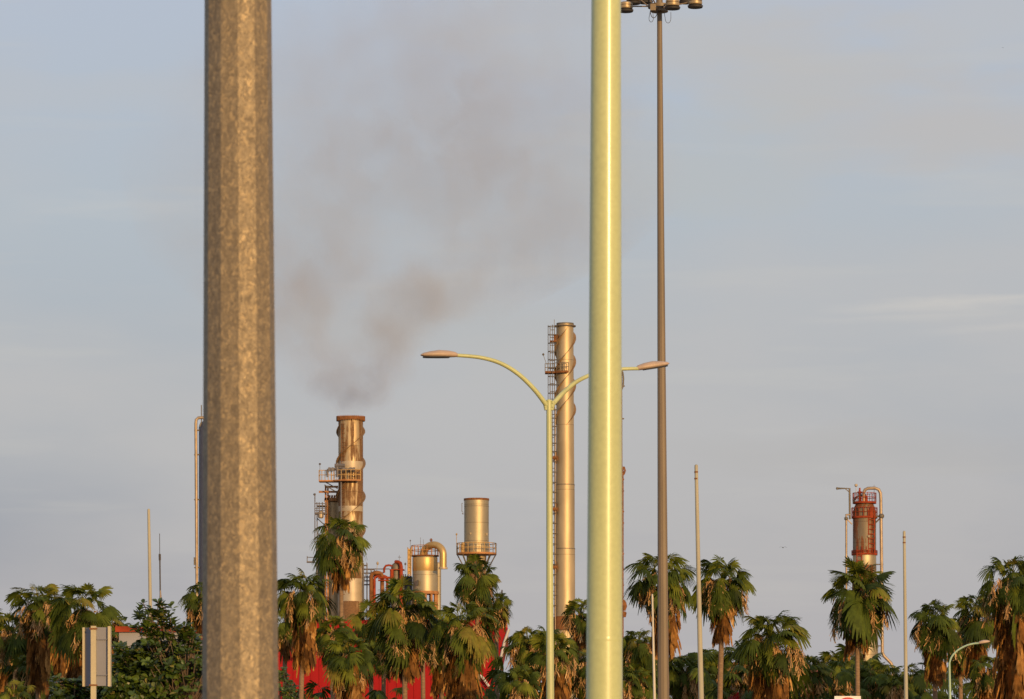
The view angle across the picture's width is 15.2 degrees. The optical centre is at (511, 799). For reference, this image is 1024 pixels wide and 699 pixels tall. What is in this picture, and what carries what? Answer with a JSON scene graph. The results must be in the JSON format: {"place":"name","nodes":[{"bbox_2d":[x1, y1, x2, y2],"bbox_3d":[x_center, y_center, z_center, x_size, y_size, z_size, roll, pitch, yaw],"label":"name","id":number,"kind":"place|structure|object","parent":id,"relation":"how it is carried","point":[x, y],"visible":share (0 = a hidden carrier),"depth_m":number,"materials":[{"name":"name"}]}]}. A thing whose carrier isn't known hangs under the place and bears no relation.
{"place":"outdoors","nodes":[
{"label":"outdoors","id":0,"kind":"place"},
{"bbox_2d":[115,626,201,691],"bbox_3d":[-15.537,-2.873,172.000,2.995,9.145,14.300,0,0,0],"label":"flat roof building","id":1,"kind":"structure","parent":0,"point":[127,635],"depth_m":165.00,"materials":[{"name":"white paint"}]},
{"bbox_2d":[159,533,161,629],"bbox_3d":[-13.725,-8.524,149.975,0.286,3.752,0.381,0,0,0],"label":"antenna mast","id":2,"kind":"object","parent":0,"point":[160,596],"visible":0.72,"depth_m":149.98,"materials":[{"name":"metal"}]},
{"bbox_2d":[194,405,202,595],"bbox_3d":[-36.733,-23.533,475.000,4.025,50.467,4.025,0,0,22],"label":"shaded column","id":3,"kind":"structure","parent":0,"point":[200,499],"depth_m":473.85,"materials":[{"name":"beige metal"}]},
{"bbox_2d":[316,546,324,618],"bbox_3d":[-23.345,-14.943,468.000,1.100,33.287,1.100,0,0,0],"label":"pipe column","id":4,"kind":"structure","parent":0,"point":[320,579],"depth_m":467.50,"materials":[{"name":"red metal"}]},
{"bbox_2d":[278,620,509,698],"bbox_3d":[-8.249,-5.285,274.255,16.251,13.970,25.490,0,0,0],"label":"red shed","id":5,"kind":"structure","parent":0,"point":[318,673],"depth_m":262.00,"materials":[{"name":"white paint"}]},
{"bbox_2d":[403,574,411,605],"bbox_3d":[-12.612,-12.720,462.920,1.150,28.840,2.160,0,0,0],"label":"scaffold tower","id":6,"kind":"structure","parent":0,"point":[410,586],"depth_m":462.00,"materials":[{"name":"grey metal"}]},
{"bbox_2d":[0,0,1023,698],"label":"sky","id":7,"kind":"structure","parent":0,"point":[844,179],"materials":[{"name":"blue"}]},
{"bbox_2d":[836,484,892,694],"bbox_3d":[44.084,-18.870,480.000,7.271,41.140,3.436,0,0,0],"label":"distillation column","id":8,"kind":"structure","parent":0,"point":[864,517],"depth_m":478.83,"materials":[{"name":"red metal"}]},
{"label":"ground","id":9,"kind":"structure","parent":0,"visible":0},
{"bbox_2d":[0,612,30,692],"bbox_3d":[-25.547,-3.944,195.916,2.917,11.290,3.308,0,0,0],"label":"fan palm","id":10,"kind":"object","parent":9,"relation":"on","point":[11,645],"visible":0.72,"depth_m":195.17,"materials":[{"name":"green plant"}]},
{"bbox_2d":[0,679,34,698],"bbox_3d":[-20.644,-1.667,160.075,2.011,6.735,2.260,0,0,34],"label":"fan palm","id":11,"kind":"object","parent":9,"relation":"on","point":[18,693],"visible":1,"depth_m":159.80,"materials":[{"name":"green plant"}]},
{"bbox_2d":[1,655,50,698],"bbox_3d":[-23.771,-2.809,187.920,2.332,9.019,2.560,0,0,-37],"label":"fan palm","id":12,"kind":"object","parent":9,"relation":"on","point":[19,673],"visible":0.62,"depth_m":187.62,"materials":[{"name":"green plant"}]},
{"bbox_2d":[4,583,73,698],"bbox_3d":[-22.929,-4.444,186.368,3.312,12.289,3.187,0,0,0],"label":"fan palm","id":13,"kind":"object","parent":9,"relation":"on","point":[34,626],"visible":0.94,"depth_m":185.70,"materials":[{"name":"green plant"}]},
{"bbox_2d":[30,595,81,679],"bbox_3d":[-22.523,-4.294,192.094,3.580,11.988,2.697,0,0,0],"label":"fan palm","id":14,"kind":"object","parent":9,"relation":"on","point":[59,664],"visible":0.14,"depth_m":191.75,"materials":[{"name":"brown plant"}]},
{"bbox_2d":[48,673,99,698],"bbox_3d":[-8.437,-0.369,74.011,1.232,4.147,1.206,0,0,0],"label":"broadleaf shrub","id":15,"kind":"object","parent":9,"relation":"on","point":[69,688],"visible":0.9,"depth_m":73.79,"materials":[{"name":"green plant"}]},
{"bbox_2d":[43,583,123,696],"bbox_3d":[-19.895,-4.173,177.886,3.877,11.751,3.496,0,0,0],"label":"fan palm","id":16,"kind":"object","parent":9,"relation":"on","point":[67,637],"visible":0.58,"depth_m":177.36,"materials":[{"name":"green plant"}]},
{"bbox_2d":[101,611,125,665],"bbox_3d":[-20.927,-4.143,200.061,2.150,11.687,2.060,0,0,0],"label":"fan palm","id":17,"kind":"object","parent":9,"relation":"on","point":[113,625],"visible":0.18,"depth_m":199.53,"materials":[{"name":"green plant"}]},
{"bbox_2d":[88,597,201,698],"bbox_3d":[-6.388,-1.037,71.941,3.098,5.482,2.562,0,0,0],"label":"broadleaf tree","id":18,"kind":"object","parent":9,"relation":"on","point":[152,665],"visible":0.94,"depth_m":71.52,"materials":[{"name":"green plant"}]},
{"bbox_2d":[178,582,202,633],"bbox_3d":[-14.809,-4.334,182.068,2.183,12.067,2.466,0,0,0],"label":"fan palm","id":19,"kind":"object","parent":9,"relation":"on","point":[192,601],"visible":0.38,"depth_m":181.56,"materials":[{"name":"green plant"}]},
{"bbox_2d":[278,610,292,695],"bbox_3d":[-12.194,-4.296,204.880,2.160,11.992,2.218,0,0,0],"label":"fan palm","id":20,"kind":"object","parent":9,"relation":"on","point":[284,646],"visible":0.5,"depth_m":204.66,"materials":[{"name":"brown plant"}]},
{"bbox_2d":[278,667,299,698],"bbox_3d":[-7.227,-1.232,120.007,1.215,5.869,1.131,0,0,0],"label":"broadleaf shrub","id":21,"kind":"object","parent":9,"relation":"on","point":[290,690],"visible":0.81,"depth_m":119.84,"materials":[{"name":"green plant"}]},
{"bbox_2d":[277,567,337,698],"bbox_3d":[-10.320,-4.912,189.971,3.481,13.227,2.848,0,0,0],"label":"fan palm","id":22,"kind":"object","parent":9,"relation":"on","point":[301,612],"visible":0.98,"depth_m":189.61,"materials":[{"name":"green plant"}]},
{"bbox_2d":[307,493,326,587],"bbox_3d":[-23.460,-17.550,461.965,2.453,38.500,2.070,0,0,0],"label":"valve platform","id":23,"kind":"structure","parent":9,"relation":"on","point":[320,514],"depth_m":461.08,"materials":[{"name":"grey metal"}]},
{"bbox_2d":[319,486,337,619],"bbox_3d":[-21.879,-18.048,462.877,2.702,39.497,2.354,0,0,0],"label":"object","id":24,"kind":"object","parent":9,"relation":"on","point":[332,507],"visible":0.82,"depth_m":462.19,"materials":[{"name":"brown metal"}]},
{"bbox_2d":[315,612,357,698],"bbox_3d":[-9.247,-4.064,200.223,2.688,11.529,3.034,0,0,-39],"label":"fan palm","id":25,"kind":"object","parent":9,"relation":"on","point":[325,631],"visible":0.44,"depth_m":199.61,"materials":[{"name":"green plant"}]},
{"bbox_2d":[310,512,371,627],"bbox_3d":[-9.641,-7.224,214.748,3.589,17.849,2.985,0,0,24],"label":"fan palm","id":26,"kind":"object","parent":9,"relation":"on","point":[339,557],"visible":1,"depth_m":214.38,"materials":[{"name":"green plant"}]},
{"bbox_2d":[319,415,365,619],"bbox_3d":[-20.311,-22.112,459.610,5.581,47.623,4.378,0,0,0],"label":"smokestack","id":27,"kind":"object","parent":9,"relation":"on","point":[350,464],"visible":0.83,"depth_m":458.65,"materials":[{"name":"metal"}]},
{"bbox_2d":[320,632,375,698],"bbox_3d":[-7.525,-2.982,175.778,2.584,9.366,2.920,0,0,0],"label":"fan palm","id":28,"kind":"object","parent":9,"relation":"on","point":[349,673],"visible":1,"depth_m":175.35,"materials":[{"name":"green plant"}]},
{"bbox_2d":[345,599,378,696],"bbox_3d":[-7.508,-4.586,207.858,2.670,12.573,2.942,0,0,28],"label":"fan palm","id":29,"kind":"object","parent":9,"relation":"on","point":[360,628],"visible":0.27,"depth_m":207.32,"materials":[{"name":"green plant"}]},
{"bbox_2d":[363,562,378,619],"bbox_3d":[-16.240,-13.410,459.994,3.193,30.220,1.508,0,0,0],"label":"scaffold tower","id":30,"kind":"structure","parent":9,"relation":"on","point":[366,573],"depth_m":459.28,"materials":[{"name":"grey metal"}]},
{"bbox_2d":[369,571,390,608],"bbox_3d":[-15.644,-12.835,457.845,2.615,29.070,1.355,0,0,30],"label":"pipe manifold","id":31,"kind":"object","parent":9,"relation":"on","point":[381,576],"visible":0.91,"depth_m":457.83,"materials":[{"name":"metal"}]},
{"bbox_2d":[367,638,392,694],"bbox_3d":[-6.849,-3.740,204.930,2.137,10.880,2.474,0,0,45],"label":"fan palm","id":32,"kind":"object","parent":9,"relation":"on","point":[376,663],"visible":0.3,"depth_m":204.38,"materials":[{"name":"green plant"}]},
{"bbox_2d":[383,555,405,607],"bbox_3d":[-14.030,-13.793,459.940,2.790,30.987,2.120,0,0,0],"label":"dome vessel","id":33,"kind":"object","parent":9,"relation":"on","point":[396,570],"visible":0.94,"depth_m":459.18,"materials":[{"name":"red paint"}]},
{"bbox_2d":[365,574,441,698],"bbox_3d":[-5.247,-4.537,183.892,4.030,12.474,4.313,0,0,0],"label":"fan palm","id":34,"kind":"object","parent":9,"relation":"on","point":[400,633],"visible":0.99,"depth_m":183.32,"materials":[{"name":"green plant"}]},
{"bbox_2d":[407,538,447,618],"bbox_3d":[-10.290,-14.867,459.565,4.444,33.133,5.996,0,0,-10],"label":"swan neck tank","id":35,"kind":"object","parent":9,"relation":"on","point":[426,573],"visible":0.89,"depth_m":458.76,"materials":[{"name":"metal"}]},
{"bbox_2d":[416,600,443,698],"bbox_3d":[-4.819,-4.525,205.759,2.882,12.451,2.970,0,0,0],"label":"fan palm","id":36,"kind":"object","parent":9,"relation":"on","point":[422,685],"visible":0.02,"depth_m":205.89,"materials":[{"name":"green plant"}]},
{"bbox_2d":[419,607,471,698],"bbox_3d":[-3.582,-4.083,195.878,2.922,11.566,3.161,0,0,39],"label":"fan palm","id":37,"kind":"object","parent":9,"relation":"on","point":[436,665],"visible":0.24,"depth_m":195.61,"materials":[{"name":"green plant"}]},
{"bbox_2d":[425,601,503,698],"bbox_3d":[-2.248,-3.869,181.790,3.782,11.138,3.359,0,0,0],"label":"fan palm","id":38,"kind":"object","parent":9,"relation":"on","point":[466,650],"visible":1,"depth_m":181.46,"materials":[{"name":"green plant"}]},
{"bbox_2d":[452,553,500,691],"bbox_3d":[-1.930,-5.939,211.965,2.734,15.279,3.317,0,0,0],"label":"fan palm","id":39,"kind":"object","parent":9,"relation":"on","point":[477,589],"visible":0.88,"depth_m":211.25,"materials":[{"name":"green plant"}]},
{"bbox_2d":[456,498,502,619],"bbox_3d":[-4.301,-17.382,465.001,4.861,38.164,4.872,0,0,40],"label":"drum stack","id":40,"kind":"object","parent":9,"relation":"on","point":[476,525],"visible":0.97,"depth_m":463.76,"materials":[{"name":"metal"}]},
{"bbox_2d":[0,610,977,698],"bbox_3d":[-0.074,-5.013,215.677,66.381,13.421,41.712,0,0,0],"label":"undergrowth","id":41,"kind":"object","parent":9,"relation":"on","point":[844,675],"visible":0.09,"depth_m":202.62,"materials":[{"name":"green plant"}]},
{"bbox_2d":[480,592,513,698],"bbox_3d":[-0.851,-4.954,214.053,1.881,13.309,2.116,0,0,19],"label":"fan palm","id":42,"kind":"object","parent":9,"relation":"on","point":[502,606],"visible":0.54,"depth_m":213.79,"materials":[{"name":"green plant"}]},
{"bbox_2d":[495,664,543,698],"bbox_3d":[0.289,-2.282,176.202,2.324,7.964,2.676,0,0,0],"label":"fan palm","id":43,"kind":"object","parent":9,"relation":"on","point":[526,686],"visible":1,"depth_m":175.56,"materials":[{"name":"green plant"}]},
{"bbox_2d":[503,626,545,680],"bbox_3d":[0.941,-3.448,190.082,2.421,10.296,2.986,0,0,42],"label":"fan palm","id":44,"kind":"object","parent":9,"relation":"on","point":[518,649],"visible":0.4,"depth_m":189.56,"materials":[{"name":"green plant"}]},
{"bbox_2d":[421,350,669,698],"bbox_3d":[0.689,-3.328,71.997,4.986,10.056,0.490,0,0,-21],"label":"street lamp","id":45,"kind":"object","parent":9,"relation":"on","point":[549,404],"visible":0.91,"depth_m":71.95,"materials":[{"name":"metal"}]},
{"bbox_2d":[522,632,578,698],"bbox_3d":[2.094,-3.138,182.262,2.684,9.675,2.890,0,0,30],"label":"fan palm","id":46,"kind":"object","parent":9,"relation":"on","point":[563,668],"visible":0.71,"depth_m":181.58,"materials":[{"name":"green plant"}]},
{"bbox_2d":[542,320,575,698],"bbox_3d":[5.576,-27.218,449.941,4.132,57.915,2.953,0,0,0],"label":"tall smokestack","id":47,"kind":"object","parent":9,"relation":"on","point":[564,340],"visible":0.82,"depth_m":449.05,"materials":[{"name":"silver metal"}]},
{"bbox_2d":[559,598,586,659],"bbox_3d":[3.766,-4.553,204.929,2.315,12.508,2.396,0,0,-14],"label":"fan palm","id":48,"kind":"object","parent":9,"relation":"on","point":[576,626],"visible":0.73,"depth_m":204.65,"materials":[{"name":"green plant"}]},
{"bbox_2d":[565,649,585,698],"bbox_3d":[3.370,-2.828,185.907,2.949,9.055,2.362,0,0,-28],"label":"fan palm","id":49,"kind":"object","parent":9,"relation":"on","point":[578,688],"visible":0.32,"depth_m":185.44,"materials":[{"name":"brown plant"}]},
{"bbox_2d":[622,371,626,637],"bbox_3d":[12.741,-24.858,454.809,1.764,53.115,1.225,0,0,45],"label":"flare pipe","id":50,"kind":"object","parent":9,"relation":"on","point":[624,607],"visible":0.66,"depth_m":454.47,"materials":[{"name":"metal"}]},
{"bbox_2d":[622,627,657,678],"bbox_3d":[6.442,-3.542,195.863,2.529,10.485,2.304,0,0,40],"label":"fan palm","id":51,"kind":"object","parent":9,"relation":"on","point":[638,651],"visible":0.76,"depth_m":195.39,"materials":[{"name":"green plant"}]},
{"bbox_2d":[623,663,657,698],"bbox_3d":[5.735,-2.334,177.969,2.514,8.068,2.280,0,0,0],"label":"fan palm","id":52,"kind":"object","parent":9,"relation":"on","point":[636,685],"visible":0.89,"depth_m":177.40,"materials":[{"name":"green plant"}]},
{"bbox_2d":[651,594,655,698],"bbox_3d":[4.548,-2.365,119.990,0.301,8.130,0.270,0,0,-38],"label":"bare pole","id":53,"kind":"object","parent":9,"relation":"on","point":[654,681],"visible":1,"depth_m":119.97,"materials":[{"name":"grey metal"}]},
{"bbox_2d":[624,553,695,698],"bbox_3d":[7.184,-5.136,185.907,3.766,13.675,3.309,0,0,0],"label":"fan palm","id":54,"kind":"object","parent":9,"relation":"on","point":[679,596],"visible":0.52,"depth_m":185.48,"materials":[{"name":"green plant"}]},
{"bbox_2d":[621,0,702,698],"bbox_3d":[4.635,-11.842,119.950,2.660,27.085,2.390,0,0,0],"label":"mast light","id":55,"kind":"object","parent":9,"relation":"on","point":[659,8],"visible":0.95,"depth_m":119.89,"materials":[{"name":"metal"}]},
{"bbox_2d":[669,652,709,698],"bbox_3d":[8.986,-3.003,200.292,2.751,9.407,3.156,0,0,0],"label":"fan palm","id":56,"kind":"object","parent":9,"relation":"on","point":[682,684],"visible":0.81,"depth_m":199.44,"materials":[{"name":"green plant"}]},
{"bbox_2d":[696,652,739,698],"bbox_3d":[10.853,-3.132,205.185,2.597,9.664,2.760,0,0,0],"label":"fan palm","id":57,"kind":"object","parent":9,"relation":"on","point":[710,669],"visible":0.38,"depth_m":204.35,"materials":[{"name":"green plant"}]},
{"bbox_2d":[690,554,755,698],"bbox_3d":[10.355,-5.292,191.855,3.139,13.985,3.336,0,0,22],"label":"fan palm","id":58,"kind":"object","parent":9,"relation":"on","point":[723,602],"visible":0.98,"depth_m":191.65,"materials":[{"name":"green plant"}]},
{"bbox_2d":[728,685,746,698],"bbox_3d":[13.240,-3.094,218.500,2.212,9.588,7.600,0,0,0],"label":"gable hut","id":59,"kind":"object","parent":9,"relation":"on","point":[735,696],"depth_m":214.95,"materials":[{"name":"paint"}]},
{"bbox_2d":[723,640,752,698],"bbox_3d":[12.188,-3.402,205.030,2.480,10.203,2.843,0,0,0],"label":"fan palm","id":60,"kind":"object","parent":9,"relation":"on","point":[743,687],"visible":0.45,"depth_m":204.57,"materials":[{"name":"green plant"}]},
{"bbox_2d":[728,610,814,698],"bbox_3d":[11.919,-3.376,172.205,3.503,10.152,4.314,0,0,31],"label":"fan palm","id":61,"kind":"object","parent":9,"relation":"on","point":[776,671],"visible":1,"depth_m":171.33,"materials":[{"name":"green plant"}]},
{"bbox_2d":[790,654,834,698],"bbox_3d":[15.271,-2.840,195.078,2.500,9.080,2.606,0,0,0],"label":"fan palm","id":62,"kind":"object","parent":9,"relation":"on","point":[820,677],"visible":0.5,"depth_m":194.79,"materials":[{"name":"green plant"}]},
{"bbox_2d":[817,650,854,697],"bbox_3d":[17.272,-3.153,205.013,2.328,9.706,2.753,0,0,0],"label":"fan palm","id":63,"kind":"object","parent":9,"relation":"on","point":[827,656],"visible":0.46,"depth_m":204.64,"materials":[{"name":"green plant"}]},
{"bbox_2d":[834,696,860,698],"bbox_3d":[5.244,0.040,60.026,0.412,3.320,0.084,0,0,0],"label":"traffic sign","id":64,"kind":"object","parent":9,"relation":"on","point":[847,697],"visible":1,"depth_m":59.99,"materials":[{"name":"metal"}]},
{"bbox_2d":[820,556,899,695],"bbox_3d":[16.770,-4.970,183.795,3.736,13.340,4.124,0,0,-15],"label":"fan palm","id":65,"kind":"object","parent":9,"relation":"on","point":[859,618],"visible":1,"depth_m":183.22,"materials":[{"name":"green plant"}]},
{"bbox_2d":[860,661,900,698],"bbox_3d":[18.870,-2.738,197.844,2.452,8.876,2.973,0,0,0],"label":"fan palm","id":66,"kind":"object","parent":9,"relation":"on","point":[868,683],"visible":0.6,"depth_m":197.50,"materials":[{"name":"green plant"}]},
{"bbox_2d":[874,671,914,698],"bbox_3d":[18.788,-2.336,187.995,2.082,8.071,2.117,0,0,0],"label":"fan palm","id":67,"kind":"object","parent":9,"relation":"on","point":[882,692],"visible":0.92,"depth_m":187.61,"materials":[{"name":"green plant"}]},
{"bbox_2d":[903,531,907,698],"bbox_3d":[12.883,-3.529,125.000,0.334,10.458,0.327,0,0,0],"label":"bare pole","id":68,"kind":"object","parent":9,"relation":"on","point":[905,624],"visible":1,"depth_m":124.95,"materials":[{"name":"metal"}]},
{"bbox_2d":[896,663,924,698],"bbox_3d":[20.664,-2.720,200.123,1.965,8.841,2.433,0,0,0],"label":"fan palm","id":69,"kind":"object","parent":9,"relation":"on","point":[914,672],"visible":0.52,"depth_m":199.60,"materials":[{"name":"green plant"}]},
{"bbox_2d":[907,599,963,698],"bbox_3d":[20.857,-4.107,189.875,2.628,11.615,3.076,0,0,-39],"label":"fan palm","id":70,"kind":"object","parent":9,"relation":"on","point":[935,638],"visible":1,"depth_m":189.35,"materials":[{"name":"green plant"}]},
{"bbox_2d":[946,618,970,698],"bbox_3d":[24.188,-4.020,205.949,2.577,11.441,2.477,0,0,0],"label":"fan palm","id":71,"kind":"object","parent":9,"relation":"on","point":[961,662],"visible":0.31,"depth_m":205.66,"materials":[{"name":"green plant"}]},
{"bbox_2d":[948,640,989,698],"bbox_3d":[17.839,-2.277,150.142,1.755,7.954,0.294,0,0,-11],"label":"curved street lamp","id":72,"kind":"object","parent":9,"relation":"on","point":[960,648],"visible":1,"depth_m":150.01,"materials":[{"name":"grey metal"}]},
{"bbox_2d":[953,594,994,680],"bbox_3d":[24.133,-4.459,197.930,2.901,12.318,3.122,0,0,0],"label":"fan palm","id":73,"kind":"object","parent":9,"relation":"on","point":[971,629],"visible":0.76,"depth_m":197.42,"materials":[{"name":"green plant"}]},
{"bbox_2d":[966,654,997,698],"bbox_3d":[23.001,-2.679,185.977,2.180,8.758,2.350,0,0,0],"label":"fan palm","id":74,"kind":"object","parent":9,"relation":"on","point":[983,682],"visible":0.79,"depth_m":185.63,"materials":[{"name":"green plant"}]},
{"bbox_2d":[977,555,1023,698],"bbox_3d":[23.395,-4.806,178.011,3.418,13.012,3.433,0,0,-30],"label":"fan palm","id":75,"kind":"object","parent":9,"relation":"on","point":[1005,604],"visible":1,"depth_m":177.53,"materials":[{"name":"green plant"}]},
{"label":"road","id":76,"kind":"structure","parent":0,"visible":0},
{"bbox_2d":[147,509,151,627],"bbox_3d":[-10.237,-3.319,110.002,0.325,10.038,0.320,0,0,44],"label":"bare pole","id":77,"kind":"object","parent":76,"relation":"on","point":[149,564],"visible":0.59,"depth_m":109.96,"materials":[{"name":"metal"}]},
{"bbox_2d":[694,464,703,698],"bbox_3d":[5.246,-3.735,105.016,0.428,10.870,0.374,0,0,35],"label":"bare pole","id":78,"kind":"object","parent":76,"relation":"on","point":[700,644],"visible":1,"depth_m":104.95,"materials":[{"name":"metal"}]},
{"label":"parking lot","id":79,"kind":"structure","parent":0,"visible":0},
{"bbox_2d":[82,626,110,698],"bbox_3d":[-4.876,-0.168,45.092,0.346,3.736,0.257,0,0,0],"label":"sign board","id":80,"kind":"object","parent":79,"relation":"on","point":[96,656],"visible":1,"depth_m":45.02,"materials":[{"name":"metal"}]},
{"bbox_2d":[202,0,278,698],"bbox_3d":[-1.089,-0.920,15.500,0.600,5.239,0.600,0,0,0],"label":"galvanized pole","id":81,"kind":"object","parent":79,"relation":"on","point":[240,632],"visible":1,"depth_m":15.38,"materials":[{"name":"metal"}]},
{"bbox_2d":[586,0,622,698],"bbox_3d":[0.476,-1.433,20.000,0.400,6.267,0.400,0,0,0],"label":"green lamp post","id":82,"kind":"object","parent":79,"relation":"on","point":[604,669],"visible":1,"depth_m":19.93,"materials":[{"name":"metal"}]}
]}

